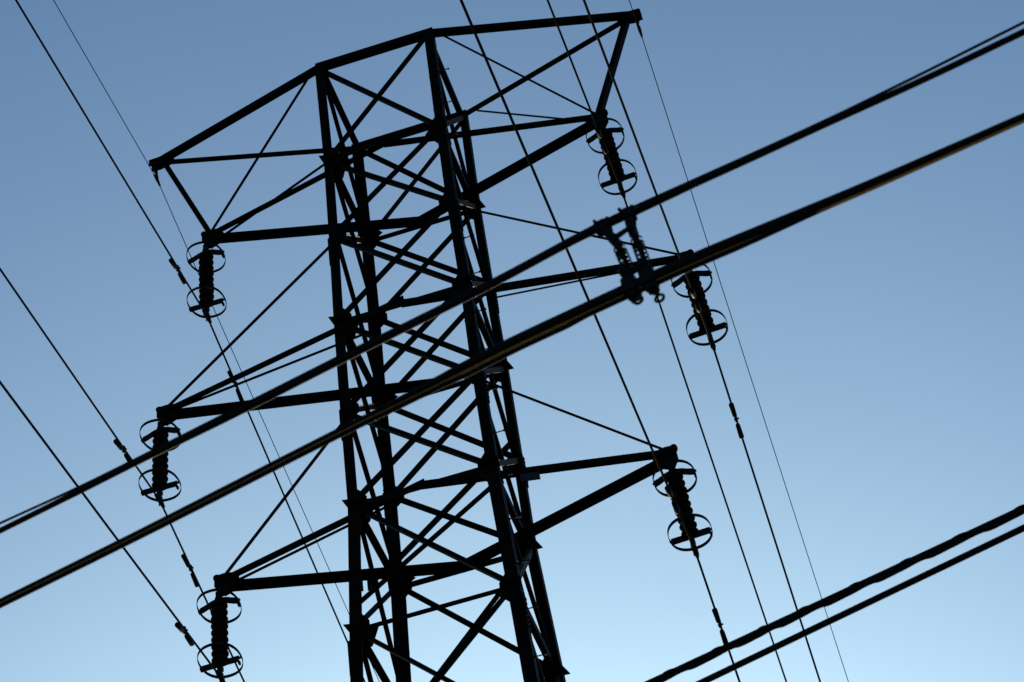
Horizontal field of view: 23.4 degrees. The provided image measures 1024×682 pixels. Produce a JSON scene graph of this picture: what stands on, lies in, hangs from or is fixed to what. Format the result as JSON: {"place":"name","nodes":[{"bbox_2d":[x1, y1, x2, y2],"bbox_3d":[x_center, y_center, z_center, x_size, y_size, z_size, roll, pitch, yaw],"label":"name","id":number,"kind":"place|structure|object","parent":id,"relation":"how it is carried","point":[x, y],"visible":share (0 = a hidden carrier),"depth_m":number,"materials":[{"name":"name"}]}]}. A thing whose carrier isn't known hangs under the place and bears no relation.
{"place":"outdoors","nodes":[
{"label":"outdoors","id":0,"kind":"place"},
{"bbox_2d":[0,21,1023,524],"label":"support wire","id":1,"kind":"object","parent":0,"point":[522,263],"visible":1,"depth_m":11.05,"materials":[{"name":"black metal"}]},
{"bbox_2d":[592,204,664,304],"bbox_3d":[0.506,-0.348,10.690,0.245,0.642,0.095,-25,-47,16],"label":"cable bracket","id":2,"kind":"object","parent":1,"relation":"attached to","point":[643,269],"visible":1,"depth_m":10.67,"materials":[{"name":"black plastic"}]},
{"bbox_2d":[0,198,847,607],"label":"overhead cable","id":3,"kind":"object","parent":2,"relation":"attached to","point":[420,396],"visible":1,"depth_m":10.84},
{"bbox_2d":[0,28,1023,533],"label":"overhead cable","id":4,"kind":"object","parent":2,"relation":"attached to","point":[570,242],"visible":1,"depth_m":11.02,"materials":[{"name":"black metal"}]},
{"bbox_2d":[0,113,1023,601],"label":"overhead cable","id":5,"kind":"object","parent":2,"relation":"attached to","point":[658,273],"visible":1,"depth_m":10.60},
{"bbox_2d":[0,120,1023,602],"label":"support wire","id":6,"kind":"object","parent":5,"relation":"attached to","point":[608,302],"visible":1,"depth_m":10.64,"materials":[{"name":"black metal"}]},
{"bbox_2d":[0,0,1023,681],"label":"sky","id":7,"kind":"structure","parent":0,"point":[880,332],"materials":[{"name":"blue"}]},
{"bbox_2d":[645,504,1023,681],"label":"twisted cable","id":8,"kind":"object","parent":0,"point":[878,577],"visible":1,"depth_m":15.72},
{"bbox_2d":[696,524,1023,681],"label":"overhead cable","id":9,"kind":"object","parent":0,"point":[869,601],"visible":1,"depth_m":15.57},
{"bbox_3d":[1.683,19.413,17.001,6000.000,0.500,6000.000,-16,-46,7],"label":"ground","id":10,"kind":"structure","parent":0,"visible":0},
{"bbox_2d":[148,8,693,681],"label":"lattice tower","id":11,"kind":"structure","parent":10,"relation":"on","point":[518,550],"depth_m":36.25,"materials":[{"name":"metal"}]},
{"bbox_2d":[138,418,180,507],"bbox_3d":[-5.198,1.785,36.597,0.620,1.630,0.693,-16,-45,8],"label":"insulator string","id":12,"kind":"object","parent":11,"relation":"hanging from","point":[160,471],"visible":0.91,"depth_m":36.49,"materials":[{"name":"ceramic"}]},
{"bbox_2d":[0,268,244,681],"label":"power line","id":13,"kind":"object","parent":12,"relation":"hanging from","point":[81,387],"visible":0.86,"depth_m":34.33,"materials":[{"name":"black metal"}]},
{"bbox_2d":[113,439,131,461],"bbox_3d":[-5.492,1.551,35.045,0.083,0.147,0.592,-16,-41,8],"label":"vibration damper","id":14,"kind":"object","parent":13,"relation":"attached to","point":[117,443],"visible":0.81,"depth_m":34.96,"materials":[{"name":"black metal"}]},
{"bbox_2d":[181,554,199,586],"bbox_3d":[-4.744,3.371,36.582,0.083,0.147,0.592,-16,-62,7],"label":"vibration damper","id":15,"kind":"object","parent":13,"relation":"attached to","point":[190,568],"visible":1,"depth_m":36.58,"materials":[{"name":"black metal"}]},
{"bbox_2d":[186,241,226,322],"bbox_3d":[-4.823,-0.945,39.079,0.620,1.630,0.693,-15,-43,8],"label":"insulator string","id":16,"kind":"object","parent":11,"relation":"hanging from","point":[206,271],"visible":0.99,"depth_m":39.03,"materials":[{"name":"ceramic"}]},
{"bbox_2d":[15,0,365,681],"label":"power line","id":17,"kind":"object","parent":16,"relation":"hanging from","point":[102,143],"visible":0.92,"depth_m":37.21,"materials":[{"name":"black metal"}]},
{"bbox_2d":[169,258,186,283],"bbox_3d":[-5.068,-1.084,37.559,0.083,0.147,0.592,-16,-39,7],"label":"vibration damper","id":18,"kind":"object","parent":17,"relation":"attached to","point":[177,269],"visible":1,"depth_m":37.56,"materials":[{"name":"black metal"}]},
{"bbox_2d":[227,370,243,400],"bbox_3d":[-4.362,0.698,39.133,0.083,0.147,0.592,-16,-61,7],"label":"vibration damper","id":19,"kind":"object","parent":17,"relation":"attached to","point":[238,392],"visible":0.82,"depth_m":39.14,"materials":[{"name":"black metal"}]},
{"bbox_2d":[53,0,379,681],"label":"shield wire","id":20,"kind":"object","parent":11,"relation":"attached to","point":[156,177],"visible":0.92,"depth_m":41.89,"materials":[{"name":"black metal"}]},
{"bbox_2d":[197,588,242,681],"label":"insulator string","id":21,"kind":"object","parent":11,"relation":"hanging from","point":[219,621],"visible":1,"depth_m":33.86,"materials":[{"name":"ceramic"}]},
{"bbox_2d":[0,381,218,674],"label":"power line","id":22,"kind":"object","parent":21,"relation":"hanging from","point":[91,504],"visible":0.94,"depth_m":29.59,"materials":[{"name":"black metal"}]},
{"bbox_2d":[175,622,194,645],"bbox_3d":[-4.242,3.771,32.102,0.083,0.147,0.592,-15,-35,6],"label":"vibration damper","id":23,"kind":"object","parent":22,"relation":"attached to","point":[181,629],"visible":1,"depth_m":32.11,"materials":[{"name":"black metal"}]},
{"bbox_2d":[586,118,636,197],"bbox_3d":[1.540,-2.825,38.200,0.620,1.630,0.694,-19,-45,5],"label":"insulator string","id":24,"kind":"object","parent":11,"relation":"hanging from","point":[610,143],"visible":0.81,"depth_m":38.10,"materials":[{"name":"ceramic"}]},
{"bbox_2d":[547,0,786,681],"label":"power line","id":25,"kind":"object","parent":24,"relation":"hanging from","point":[587,102],"visible":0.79,"depth_m":39.22,"materials":[{"name":"black metal"}]},
{"bbox_2d":[594,126,608,153],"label":"vibration damper","id":26,"kind":"object","parent":25,"relation":"attached to","point":[601,137],"visible":1,"depth_m":36.61,"materials":[{"name":"black metal"}]},
{"bbox_2d":[652,459,712,556],"bbox_3d":[2.282,2.219,33.077,0.620,1.630,0.693,-18,-46,5],"label":"insulator string","id":27,"kind":"object","parent":11,"relation":"hanging from","point":[675,480],"visible":0.92,"depth_m":33.03,"materials":[{"name":"ceramic"}]},
{"bbox_2d":[460,0,740,681],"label":"power line","id":28,"kind":"object","parent":27,"relation":"hanging from","point":[567,250],"visible":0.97,"depth_m":27.99,"materials":[{"name":"black metal"}]},
{"bbox_2d":[665,485,680,513],"bbox_3d":[2.040,1.994,31.498,0.083,0.147,0.592,-17,-40,8],"label":"vibration damper","id":29,"kind":"object","parent":28,"relation":"attached to","point":[669,492],"visible":1,"depth_m":31.50,"materials":[{"name":"metal"}]},
{"bbox_2d":[712,608,727,644],"bbox_3d":[2.777,3.791,33.000,0.083,0.147,0.592,-16,-65,7],"label":"vibration damper","id":30,"kind":"object","parent":28,"relation":"attached to","point":[720,624],"visible":0.89,"depth_m":32.98,"materials":[{"name":"black metal"}]},
{"bbox_2d":[671,265,727,349],"bbox_3d":[2.696,-0.515,35.541,0.620,1.630,0.693,-19,-44,5],"label":"insulator string","id":31,"kind":"object","parent":11,"relation":"hanging from","point":[696,284],"visible":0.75,"depth_m":35.44,"materials":[{"name":"ceramic"}]},
{"bbox_2d":[583,0,820,681],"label":"power line","id":32,"kind":"object","parent":31,"relation":"hanging from","point":[667,224],"visible":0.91,"depth_m":33.67,"materials":[{"name":"black metal"}]},
{"bbox_2d":[689,287,701,312],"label":"vibration damper","id":33,"kind":"object","parent":32,"relation":"attached to","point":[696,301],"visible":1,"depth_m":33.88,"materials":[{"name":"black metal"}]},
{"bbox_2d":[729,403,743,438],"bbox_3d":[3.219,1.127,35.521,0.083,0.147,0.592,-16,-64,7],"label":"vibration damper","id":34,"kind":"object","parent":32,"relation":"attached to","point":[734,415],"visible":1,"depth_m":35.51,"materials":[{"name":"black metal"}]},
{"bbox_2d":[629,0,848,681],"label":"shield wire","id":35,"kind":"object","parent":11,"relation":"attached to","point":[639,29],"visible":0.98,"depth_m":42.63,"materials":[{"name":"grey metal"}]}
]}

